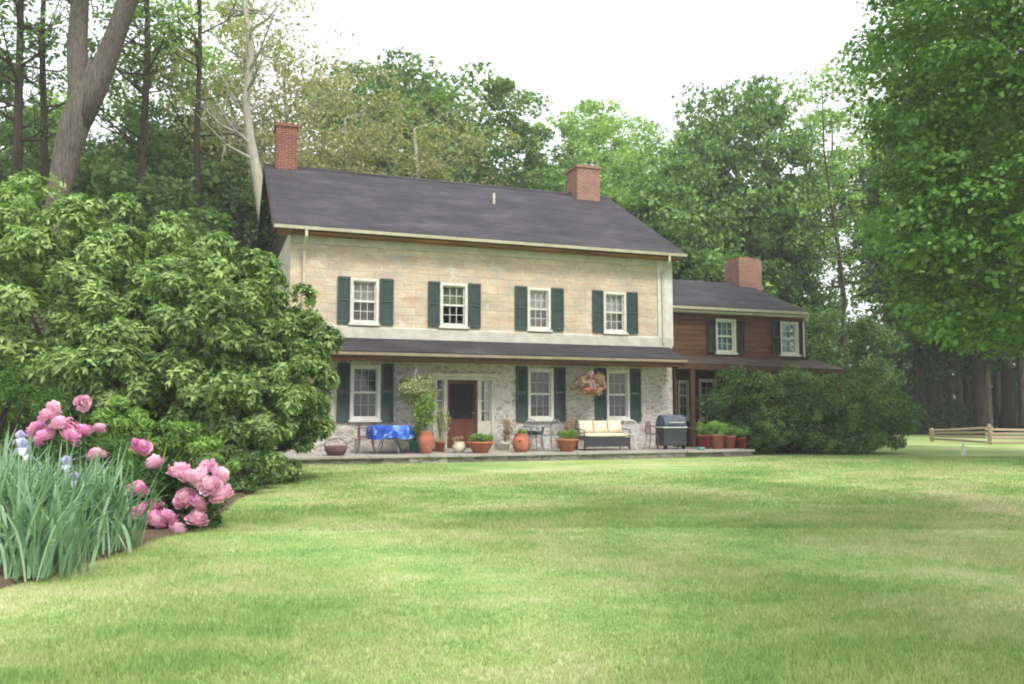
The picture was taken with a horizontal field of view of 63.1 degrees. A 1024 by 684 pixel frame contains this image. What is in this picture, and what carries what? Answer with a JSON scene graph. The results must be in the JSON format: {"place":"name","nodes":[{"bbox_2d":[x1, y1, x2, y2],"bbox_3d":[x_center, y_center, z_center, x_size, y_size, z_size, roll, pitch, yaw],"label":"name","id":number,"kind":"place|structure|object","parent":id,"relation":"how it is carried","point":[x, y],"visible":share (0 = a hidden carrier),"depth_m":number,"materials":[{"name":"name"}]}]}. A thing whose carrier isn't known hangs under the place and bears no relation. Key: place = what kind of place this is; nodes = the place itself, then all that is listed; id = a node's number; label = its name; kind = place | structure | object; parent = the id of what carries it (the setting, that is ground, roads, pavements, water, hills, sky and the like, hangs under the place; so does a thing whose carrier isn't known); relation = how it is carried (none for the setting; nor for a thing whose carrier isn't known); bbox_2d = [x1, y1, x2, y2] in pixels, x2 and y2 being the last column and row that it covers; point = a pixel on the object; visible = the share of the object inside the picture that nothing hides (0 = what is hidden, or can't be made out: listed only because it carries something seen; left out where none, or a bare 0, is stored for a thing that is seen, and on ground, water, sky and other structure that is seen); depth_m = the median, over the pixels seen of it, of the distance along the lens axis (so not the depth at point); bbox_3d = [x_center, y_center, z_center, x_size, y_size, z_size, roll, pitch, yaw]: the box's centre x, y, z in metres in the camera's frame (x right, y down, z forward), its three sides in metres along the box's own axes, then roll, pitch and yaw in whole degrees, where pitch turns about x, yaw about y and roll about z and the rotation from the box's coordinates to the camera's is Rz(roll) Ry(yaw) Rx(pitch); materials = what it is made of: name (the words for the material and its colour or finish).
{"place":"outdoors","nodes":[
{"label":"outdoors","id":0,"kind":"place"},
{"bbox_2d":[0,0,1021,367],"label":"sky","id":1,"kind":"structure","parent":0,"point":[641,54],"materials":[{"name":"white"}]},
{"bbox_2d":[0,380,1023,683],"bbox_3d":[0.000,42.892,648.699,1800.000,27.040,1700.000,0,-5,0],"label":"lawn","id":2,"kind":"structure","parent":0,"point":[920,444],"depth_m":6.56,"materials":[{"name":"green plant"}]},
{"bbox_2d":[0,0,66,173],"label":"woodland tree","id":3,"kind":"object","parent":2,"relation":"on","point":[10,134],"visible":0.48,"depth_m":31.81,"materials":[{"name":"green plant"}]},
{"bbox_2d":[0,65,80,188],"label":"woodland tree","id":4,"kind":"object","parent":2,"relation":"on","point":[29,129],"visible":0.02,"depth_m":40.37,"materials":[{"name":"green plant"}]},
{"bbox_2d":[0,0,93,379],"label":"slender tree","id":5,"kind":"object","parent":2,"relation":"on","point":[17,118],"visible":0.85,"depth_m":27.66,"materials":[{"name":"green plant"}]},
{"bbox_2d":[0,89,120,176],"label":"woodland tree","id":6,"kind":"object","parent":2,"relation":"on","point":[56,100],"visible":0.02,"depth_m":46.11,"materials":[{"name":"green plant"}]},
{"bbox_2d":[0,0,144,204],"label":"slender tree","id":7,"kind":"object","parent":2,"relation":"on","point":[43,143],"visible":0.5,"depth_m":29.75,"materials":[{"name":"green plant"}]},
{"bbox_2d":[0,119,217,332],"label":"tree","id":8,"kind":"object","parent":2,"relation":"on","point":[132,152],"visible":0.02,"depth_m":32.36,"materials":[{"name":"green plant"}]},
{"bbox_2d":[0,0,221,340],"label":"forked tree","id":9,"kind":"object","parent":2,"relation":"on","point":[89,80],"visible":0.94,"depth_m":24.51,"materials":[{"name":"brown plant"}]},
{"bbox_2d":[17,0,210,231],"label":"slender tree","id":10,"kind":"object","parent":2,"relation":"on","point":[142,148],"visible":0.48,"depth_m":29.61,"materials":[{"name":"green plant"}]},
{"bbox_2d":[39,0,215,184],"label":"woodland tree","id":11,"kind":"object","parent":2,"relation":"on","point":[127,112],"visible":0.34,"depth_m":36.39,"materials":[{"name":"green plant"}]},
{"bbox_2d":[0,478,256,588],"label":"flower bed","id":12,"kind":"object","parent":2,"relation":"on","point":[150,533],"visible":0.16,"depth_m":8.38,"materials":[{"name":"soil"}]},
{"bbox_2d":[0,364,72,466],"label":"fine leaved shrub","id":13,"kind":"object","parent":12,"relation":"on","point":[19,402],"visible":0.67,"depth_m":9.98,"materials":[{"name":"green plant"}]},
{"bbox_2d":[1,426,85,493],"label":"iris clump","id":14,"kind":"object","parent":12,"relation":"on","point":[19,433],"visible":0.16,"depth_m":8.03,"materials":[{"name":"green plant"}]},
{"bbox_2d":[0,469,118,581],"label":"iris clump","id":15,"kind":"object","parent":12,"relation":"on","point":[28,552],"visible":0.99,"depth_m":6.32,"materials":[{"name":"green plant"}]},
{"bbox_2d":[0,426,119,570],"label":"iris clump","id":16,"kind":"object","parent":12,"relation":"on","point":[22,443],"visible":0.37,"depth_m":6.83,"materials":[{"name":"green plant"}]},
{"bbox_2d":[0,435,155,561],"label":"iris clump","id":17,"kind":"object","parent":12,"relation":"on","point":[66,463],"visible":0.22,"depth_m":7.34,"materials":[{"name":"green plant"}]},
{"bbox_2d":[15,395,149,502],"bbox_3d":[-4.836,1.319,9.260,1.454,1.465,0.826,0,-5,0],"label":"peony plant","id":18,"kind":"object","parent":12,"relation":"on","point":[64,427],"visible":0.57,"depth_m":9.12,"materials":[{"name":"pink plant"}]},
{"bbox_2d":[0,169,243,476],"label":"laurel shrub","id":19,"kind":"object","parent":12,"relation":"on","point":[90,271],"visible":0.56,"depth_m":15.32,"materials":[{"name":"green plant"}]},
{"bbox_2d":[51,453,194,557],"bbox_3d":[-3.688,1.435,7.523,1.486,0.876,1.312,0,-5,0],"label":"iris clump","id":20,"kind":"object","parent":12,"relation":"on","point":[116,516],"visible":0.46,"depth_m":7.54,"materials":[{"name":"green plant"}]},
{"bbox_2d":[72,428,188,513],"bbox_3d":[-4.668,1.526,10.081,1.828,1.128,2.250,0,-5,0],"label":"daylily clump","id":21,"kind":"object","parent":12,"relation":"on","point":[129,458],"visible":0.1,"depth_m":10.12,"materials":[{"name":"green plant"}]},
{"bbox_2d":[78,394,241,503],"bbox_3d":[-4.550,1.441,10.476,2.279,1.588,1.202,0,-5,0],"label":"garden shrub","id":22,"kind":"object","parent":12,"relation":"on","point":[132,423],"visible":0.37,"depth_m":10.40,"materials":[{"name":"green plant"}]},
{"bbox_2d":[114,438,237,532],"bbox_3d":[-3.664,1.588,9.181,1.394,1.047,1.023,0,-5,0],"label":"peony plant","id":23,"kind":"object","parent":12,"relation":"on","point":[200,478],"visible":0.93,"depth_m":8.92,"materials":[{"name":"pink plant"}]},
{"bbox_2d":[44,231,344,485],"bbox_3d":[-5.618,0.353,15.158,5.131,4.577,4.592,0,-5,0],"label":"laurel shrub","id":24,"kind":"object","parent":12,"relation":"on","point":[269,358],"visible":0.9,"depth_m":14.10,"materials":[{"name":"green plant"}]},
{"bbox_2d":[193,444,282,493],"bbox_3d":[-4.322,2.022,13.059,1.395,0.846,1.234,0,-5,0],"label":"garden shrub","id":25,"kind":"object","parent":12,"relation":"on","point":[242,479],"visible":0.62,"depth_m":12.90,"materials":[{"name":"green plant"}]},
{"bbox_2d":[0,142,257,383],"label":"tree","id":26,"kind":"object","parent":2,"relation":"on","point":[191,197],"visible":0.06,"depth_m":30.36,"materials":[{"name":"green plant"}]},
{"bbox_2d":[22,117,257,303],"bbox_3d":[-15.346,-2.317,34.716,13.905,14.629,15.457,1,-5,-15],"label":"tree","id":27,"kind":"object","parent":2,"relation":"on","point":[110,160],"visible":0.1,"depth_m":32.04,"materials":[{"name":"green plant"}]},
{"bbox_2d":[20,164,276,329],"bbox_3d":[-12.222,-1.244,32.632,14.045,11.966,13.512,-1,-5,16],"label":"tree","id":28,"kind":"object","parent":2,"relation":"on","point":[206,215],"visible":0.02,"depth_m":28.03,"materials":[{"name":"green plant"}]},
{"bbox_2d":[91,113,242,255],"bbox_3d":[-15.911,-2.776,38.674,10.275,15.350,10.623,-2,-5,17],"label":"woodland tree","id":29,"kind":"object","parent":2,"relation":"on","point":[170,126],"visible":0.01,"depth_m":37.63,"materials":[{"name":"green plant"}]},
{"bbox_2d":[89,0,293,183],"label":"woodland tree","id":30,"kind":"object","parent":2,"relation":"on","point":[205,52],"visible":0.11,"depth_m":40.60,"materials":[{"name":"green plant"}]},
{"bbox_2d":[148,167,257,261],"bbox_3d":[-11.808,-0.848,37.991,12.911,12.100,12.422,2,-5,-18],"label":"tree","id":31,"kind":"object","parent":2,"relation":"on","point":[238,193],"visible":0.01,"depth_m":33.47,"materials":[{"name":"green plant"}]},
{"bbox_2d":[135,0,305,277],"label":"slender tree","id":32,"kind":"object","parent":2,"relation":"on","point":[196,140],"visible":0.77,"depth_m":31.75,"materials":[{"name":"green plant"}]},
{"bbox_2d":[172,0,311,269],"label":"slender tree","id":33,"kind":"object","parent":2,"relation":"on","point":[245,108],"visible":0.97,"depth_m":31.77,"materials":[{"name":"green plant"}]},
{"bbox_2d":[125,0,360,258],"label":"budding tree","id":34,"kind":"object","parent":2,"relation":"on","point":[236,139],"visible":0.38,"depth_m":36.05,"materials":[{"name":"green plant"}]},
{"bbox_2d":[172,15,400,219],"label":"budding tree","id":35,"kind":"object","parent":2,"relation":"on","point":[299,112],"visible":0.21,"depth_m":40.10,"materials":[{"name":"green plant"}]},
{"bbox_2d":[261,75,430,174],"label":"budding tree","id":36,"kind":"object","parent":2,"relation":"on","point":[355,157],"visible":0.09,"depth_m":43.64,"materials":[{"name":"green plant"}]},
{"bbox_2d":[293,46,502,179],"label":"deciduous tree","id":37,"kind":"object","parent":2,"relation":"on","point":[407,78],"visible":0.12,"depth_m":50.78,"materials":[{"name":"green plant"}]},
{"bbox_2d":[323,87,522,185],"bbox_3d":[-4.749,-3.679,40.785,11.438,17.664,11.697,4,-6,-40],"label":"budding tree","id":38,"kind":"object","parent":2,"relation":"on","point":[419,169],"visible":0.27,"depth_m":39.73,"materials":[{"name":"green plant"}]},
{"bbox_2d":[326,57,566,191],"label":"deciduous tree","id":39,"kind":"object","parent":2,"relation":"on","point":[506,87],"visible":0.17,"depth_m":48.34,"materials":[{"name":"green plant"}]},
{"bbox_2d":[280,447,754,465],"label":"stone terrace","id":40,"kind":"structure","parent":2,"relation":"on","point":[395,457],"depth_m":21.96,"materials":[{"name":"grey stone"}]},
{"bbox_2d":[324,438,347,455],"bbox_3d":[-4.412,2.622,20.880,0.600,0.432,0.591,2,-5,-20],"label":"basket","id":41,"kind":"object","parent":40,"relation":"on","point":[335,450],"visible":1,"depth_m":20.67,"materials":[{"name":"wicker"}]},
{"bbox_2d":[376,438,402,453],"bbox_3d":[-3.204,2.559,21.802,1.060,0.726,1.060,0,-5,0],"label":"patio table","id":42,"kind":"object","parent":40,"relation":"on","point":[382,444],"visible":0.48,"depth_m":21.61,"materials":[{"name":"grey metal"}]},
{"bbox_2d":[365,425,413,439],"bbox_3d":[-3.192,2.365,21.812,1.260,0.362,1.270,0,-5,0],"label":"tablecloth","id":43,"kind":"object","parent":42,"relation":"on","point":[378,432],"visible":0.98,"depth_m":21.34,"materials":[{"name":"blue fabric"}]},
{"bbox_2d":[404,426,424,452],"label":"potted plant","id":44,"kind":"object","parent":40,"relation":"on","point":[413,446],"visible":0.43,"depth_m":22.25,"materials":[{"name":"green plant"}]},
{"bbox_2d":[410,392,436,453],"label":"potted plant","id":45,"kind":"object","parent":40,"relation":"on","point":[425,440],"visible":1,"depth_m":21.79,"materials":[{"name":"green plant"}]},
{"bbox_2d":[433,402,451,451],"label":"potted plant","id":46,"kind":"object","parent":40,"relation":"on","point":[439,445],"visible":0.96,"depth_m":22.81,"materials":[{"name":"green plant"}]},
{"bbox_2d":[452,436,465,452],"bbox_3d":[-1.417,2.730,22.273,0.380,0.454,0.380,2,-5,-20],"label":"garden pot","id":47,"kind":"object","parent":40,"relation":"on","point":[458,446],"visible":1,"depth_m":22.15,"materials":[{"name":"beige ceramic"}]},
{"bbox_2d":[466,433,494,452],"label":"potted plant","id":48,"kind":"object","parent":40,"relation":"on","point":[480,443],"visible":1,"depth_m":21.92,"materials":[{"name":"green plant"}]},
{"bbox_2d":[500,417,513,450],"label":"potted plant","id":49,"kind":"object","parent":40,"relation":"on","point":[505,445],"visible":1,"depth_m":23.59,"materials":[{"name":"beige ceramic"}]},
{"bbox_2d":[511,429,529,451],"bbox_3d":[0.229,2.665,22.562,0.531,0.632,0.529,2,-5,-20],"label":"strawberry jar","id":50,"kind":"object","parent":40,"relation":"on","point":[520,442],"visible":1,"depth_m":22.39,"materials":[{"name":"ceramic"}]},
{"bbox_2d":[555,428,578,451],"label":"potted plant","id":51,"kind":"object","parent":40,"relation":"on","point":[567,444],"visible":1,"depth_m":22.89,"materials":[{"name":"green plant"}]},
{"bbox_2d":[575,421,630,450],"bbox_3d":[2.614,2.697,24.017,1.468,0.817,0.654,2,-5,-20],"label":"settee","id":52,"kind":"object","parent":40,"relation":"on","point":[620,442],"visible":0.69,"depth_m":23.73,"materials":[{"name":"metal"}]},
{"bbox_2d":[578,433,628,437],"bbox_3d":[2.629,2.681,23.974,1.380,0.130,0.540,2,-5,-20],"label":"cushion","id":53,"kind":"object","parent":52,"relation":"on","point":[596,435],"visible":0.93,"depth_m":23.74,"materials":[{"name":"beige fabric"}]},
{"bbox_2d":[592,421,607,432],"bbox_3d":[2.562,2.458,24.182,0.440,0.360,0.150,2,-23,-20],"label":"cushion","id":54,"kind":"object","parent":53,"relation":"on","point":[600,427],"visible":1,"depth_m":24.11,"materials":[{"name":"beige fabric"}]},
{"bbox_2d":[654,415,695,448],"bbox_3d":[4.841,2.650,24.552,1.120,1.000,0.620,2,-5,-20],"label":"barbecue grill","id":55,"kind":"object","parent":40,"relation":"on","point":[670,430],"visible":0.96,"depth_m":24.32,"materials":[{"name":"metal"}]},
{"bbox_2d":[695,421,711,448],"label":"potted plant","id":56,"kind":"object","parent":40,"relation":"on","point":[704,439],"visible":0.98,"depth_m":24.60,"materials":[{"name":"green plant"}]},
{"bbox_2d":[708,420,729,448],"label":"potted plant","id":57,"kind":"object","parent":40,"relation":"on","point":[717,440],"visible":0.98,"depth_m":24.59,"materials":[{"name":"green plant"}]},
{"bbox_2d":[723,423,738,448],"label":"potted plant","id":58,"kind":"object","parent":40,"relation":"on","point":[729,440],"visible":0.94,"depth_m":24.77,"materials":[{"name":"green plant"}]},
{"bbox_2d":[732,428,749,448],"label":"potted plant","id":59,"kind":"object","parent":40,"relation":"on","point":[741,442],"visible":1,"depth_m":24.70,"materials":[{"name":"green plant"}]},
{"bbox_2d":[461,127,580,192],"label":"deciduous tree","id":60,"kind":"object","parent":2,"relation":"on","point":[540,134],"visible":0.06,"depth_m":46.10,"materials":[{"name":"green plant"}]},
{"bbox_2d":[256,122,845,453],"bbox_3d":[0.819,-1.581,29.805,18.780,10.722,11.420,2,-5,-20],"label":"farmhouse","id":61,"kind":"object","parent":2,"relation":"on","point":[488,307],"visible":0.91,"depth_m":24.95,"materials":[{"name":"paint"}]},
{"bbox_2d":[348,278,379,325],"bbox_3d":[-4.111,-1.107,23.165,0.866,1.314,0.265,2,-5,-20],"label":"window","id":62,"kind":"structure","parent":61,"relation":"in","point":[364,292],"depth_m":23.22,"materials":[{"name":"white paint"}]},
{"bbox_2d":[349,365,381,421],"bbox_3d":[-4.056,1.417,22.970,0.902,1.566,0.265,2,-5,-20],"label":"window","id":63,"kind":"structure","parent":61,"relation":"in","point":[364,379],"depth_m":23.04,"materials":[{"name":"white paint"}]},
{"bbox_2d":[396,360,438,406],"bbox_3d":[-2.541,1.130,22.547,1.186,1.270,1.252,2,-5,-20],"label":"hanging basket","id":64,"kind":"object","parent":61,"relation":"hanging from","point":[411,388],"visible":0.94,"depth_m":22.34,"materials":[{"name":"wicker"}]},
{"bbox_2d":[438,282,468,328],"bbox_3d":[-1.693,-1.033,24.027,0.899,1.314,0.255,2,-5,-20],"label":"window","id":65,"kind":"structure","parent":61,"relation":"in","point":[451,294],"depth_m":24.08,"materials":[{"name":"white paint"}]},
{"bbox_2d":[447,380,475,447],"bbox_3d":[-1.450,2.065,23.901,0.904,1.936,0.130,2,-5,-20],"label":"door","id":66,"kind":"structure","parent":61,"relation":"in","point":[461,394],"depth_m":23.93,"materials":[{"name":"red wood"}]},
{"bbox_2d":[526,287,552,331],"bbox_3d":[0.789,-0.957,24.922,0.820,1.314,0.265,2,-5,-20],"label":"window","id":67,"kind":"structure","parent":61,"relation":"in","point":[538,299],"depth_m":24.98,"materials":[{"name":"white paint"}]},
{"bbox_2d":[527,368,553,420],"bbox_3d":[0.831,1.566,24.723,0.885,1.566,0.265,2,-5,-20],"label":"window","id":68,"kind":"structure","parent":61,"relation":"in","point":[540,380],"depth_m":24.80,"materials":[{"name":"white paint"}]},
{"bbox_2d":[572,370,606,397],"bbox_3d":[2.306,1.148,24.384,0.996,0.993,0.999,2,-5,-20],"label":"hanging basket","id":69,"kind":"object","parent":61,"relation":"hanging from","point":[591,384],"visible":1,"depth_m":24.14,"materials":[{"name":"plant"}]},
{"bbox_2d":[602,291,628,334],"bbox_3d":[3.156,-0.885,25.772,0.851,1.314,0.265,2,-5,-20],"label":"window","id":70,"kind":"structure","parent":61,"relation":"in","point":[614,303],"depth_m":25.83,"materials":[{"name":"white paint"}]},
{"bbox_2d":[606,370,631,420],"bbox_3d":[3.234,1.639,25.585,0.857,1.566,0.265,2,-5,-20],"label":"window","id":71,"kind":"structure","parent":61,"relation":"in","point":[618,385],"depth_m":25.66,"materials":[{"name":"white paint"}]},
{"bbox_2d":[677,380,688,420],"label":"window","id":72,"kind":"structure","parent":61,"relation":"in","point":[682,385],"depth_m":27.53,"materials":[{"name":"white paint"}]},
{"bbox_2d":[698,379,717,420],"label":"window","id":73,"kind":"structure","parent":61,"relation":"in","point":[704,384],"depth_m":27.88,"materials":[{"name":"white paint"}]},
{"bbox_2d":[714,319,738,354],"bbox_3d":[7.208,-0.171,28.242,0.893,1.208,0.265,2,-5,-20],"label":"window","id":74,"kind":"structure","parent":61,"relation":"in","point":[725,328],"depth_m":28.31,"materials":[{"name":"white paint"}]},
{"bbox_2d":[779,321,800,356],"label":"window","id":75,"kind":"structure","parent":61,"relation":"in","point":[787,348],"depth_m":29.19,"materials":[{"name":"white paint"}]},
{"bbox_2d":[503,98,676,191],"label":"deciduous tree","id":76,"kind":"object","parent":2,"relation":"on","point":[570,130],"visible":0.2,"depth_m":56.64,"materials":[{"name":"green plant"}]},
{"bbox_2d":[564,118,662,218],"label":"slender tree","id":77,"kind":"object","parent":2,"relation":"on","point":[606,159],"visible":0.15,"depth_m":51.15,"materials":[{"name":"green plant"}]},
{"bbox_2d":[522,155,778,296],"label":"tree","id":78,"kind":"object","parent":2,"relation":"on","point":[646,196],"visible":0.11,"depth_m":41.66,"materials":[{"name":"green plant"}]},
{"bbox_2d":[596,108,731,181],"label":"deciduous tree","id":79,"kind":"object","parent":2,"relation":"on","point":[649,151],"visible":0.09,"depth_m":62.49,"materials":[{"name":"green plant"}]},
{"bbox_2d":[626,181,729,281],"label":"deciduous tree","id":80,"kind":"object","parent":2,"relation":"on","point":[681,245],"visible":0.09,"depth_m":42.42,"materials":[{"name":"green plant"}]},
{"bbox_2d":[607,134,772,291],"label":"deciduous tree","id":81,"kind":"object","parent":2,"relation":"on","point":[717,240],"visible":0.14,"depth_m":44.46,"materials":[{"name":"green plant"}]},
{"bbox_2d":[669,72,844,309],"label":"deciduous tree","id":82,"kind":"object","parent":2,"relation":"on","point":[769,116],"visible":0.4,"depth_m":45.78,"materials":[{"name":"green plant"}]},
{"bbox_2d":[721,156,860,359],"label":"deciduous tree","id":83,"kind":"object","parent":2,"relation":"on","point":[817,299],"visible":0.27,"depth_m":44.79,"materials":[{"name":"green plant"}]},
{"bbox_2d":[688,363,921,454],"bbox_3d":[9.187,2.133,26.419,7.012,2.962,3.717,0,-5,0],"label":"yew shrub","id":84,"kind":"object","parent":2,"relation":"on","point":[834,433],"visible":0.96,"depth_m":25.57,"materials":[{"name":"green plant"}]},
{"bbox_2d":[773,68,874,415],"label":"slender tree","id":85,"kind":"object","parent":2,"relation":"on","point":[840,266],"visible":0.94,"depth_m":42.60,"materials":[{"name":"green plant"}]},
{"bbox_2d":[787,300,912,423],"bbox_3d":[15.594,1.394,41.815,7.966,7.760,8.280,1,-5,-16],"label":"tree","id":86,"kind":"object","parent":2,"relation":"on","point":[868,330],"visible":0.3,"depth_m":39.72,"materials":[{"name":"green plant"}]},
{"bbox_2d":[760,64,1008,432],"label":"slender tree","id":87,"kind":"object","parent":2,"relation":"on","point":[844,153],"depth_m":50.25,"materials":[{"name":"green plant"}]},
{"bbox_2d":[852,126,927,430],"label":"slender trunk tree","id":88,"kind":"object","parent":2,"relation":"on","point":[920,381],"visible":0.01,"depth_m":59.58,"materials":[{"name":"grey plant"}]},
{"bbox_2d":[855,142,934,428],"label":"slender trunk tree","id":89,"kind":"object","parent":2,"relation":"on","point":[930,395],"depth_m":61.01,"materials":[{"name":"grey plant"}]},
{"bbox_2d":[800,51,1000,432],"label":"slender tree","id":90,"kind":"object","parent":2,"relation":"on","point":[857,303],"depth_m":55.96,"materials":[{"name":"green plant"}]},
{"bbox_2d":[860,131,945,431],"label":"slender trunk tree","id":91,"kind":"object","parent":2,"relation":"on","point":[938,391],"depth_m":56.64,"materials":[{"name":"grey plant"}]},
{"bbox_2d":[807,395,1018,433],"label":"undergrowth","id":92,"kind":"object","parent":2,"relation":"on","point":[946,410],"visible":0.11,"depth_m":53.11,"materials":[{"name":"green plant"}]},
{"bbox_2d":[809,292,1017,420],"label":"distant wood","id":93,"kind":"object","parent":2,"relation":"on","point":[909,389],"visible":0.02,"depth_m":68.06,"materials":[{"name":"green plant"}]},
{"bbox_2d":[849,240,992,430],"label":"woodland tree","id":94,"kind":"object","parent":2,"relation":"on","point":[967,379],"visible":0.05,"depth_m":59.72,"materials":[{"name":"green plant"}]},
{"bbox_2d":[819,0,1023,360],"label":"maple tree","id":95,"kind":"object","parent":2,"relation":"on","point":[930,129],"visible":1,"depth_m":21.21,"materials":[{"name":"green plant"}]},
{"bbox_2d":[829,82,1023,434],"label":"woodland tree","id":96,"kind":"object","parent":2,"relation":"on","point":[980,415],"visible":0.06,"depth_m":48.33,"materials":[{"name":"green plant"}]},
{"bbox_2d":[859,0,1023,371],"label":"woodland tree","id":97,"kind":"object","parent":2,"relation":"on","point":[970,358],"depth_m":54.63,"materials":[{"name":"green plant"}]},
{"bbox_2d":[869,52,1023,432],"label":"woodland tree","id":98,"kind":"object","parent":2,"relation":"on","point":[1008,418],"depth_m":49.57,"materials":[{"name":"green plant"}]},
{"bbox_2d":[945,354,955,428],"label":"slender trunk tree","id":99,"kind":"object","parent":2,"relation":"on","point":[949,388],"visible":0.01,"depth_m":58.94,"materials":[{"name":"grey plant"}]},
{"bbox_2d":[954,347,965,430],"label":"slender trunk tree","id":100,"kind":"object","parent":2,"relation":"on","point":[959,388],"depth_m":53.52,"materials":[{"name":"grey plant"}]},
{"bbox_2d":[929,424,1023,444],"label":"rail fence","id":101,"kind":"object","parent":2,"relation":"on","point":[989,428],"visible":0.93,"depth_m":33.92,"materials":[{"name":"brown wood"}]},
{"bbox_2d":[1016,353,1023,432],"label":"slender trunk tree","id":102,"kind":"object","parent":2,"relation":"on","point":[1020,373],"visible":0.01,"depth_m":49.91,"materials":[{"name":"grey plant"}]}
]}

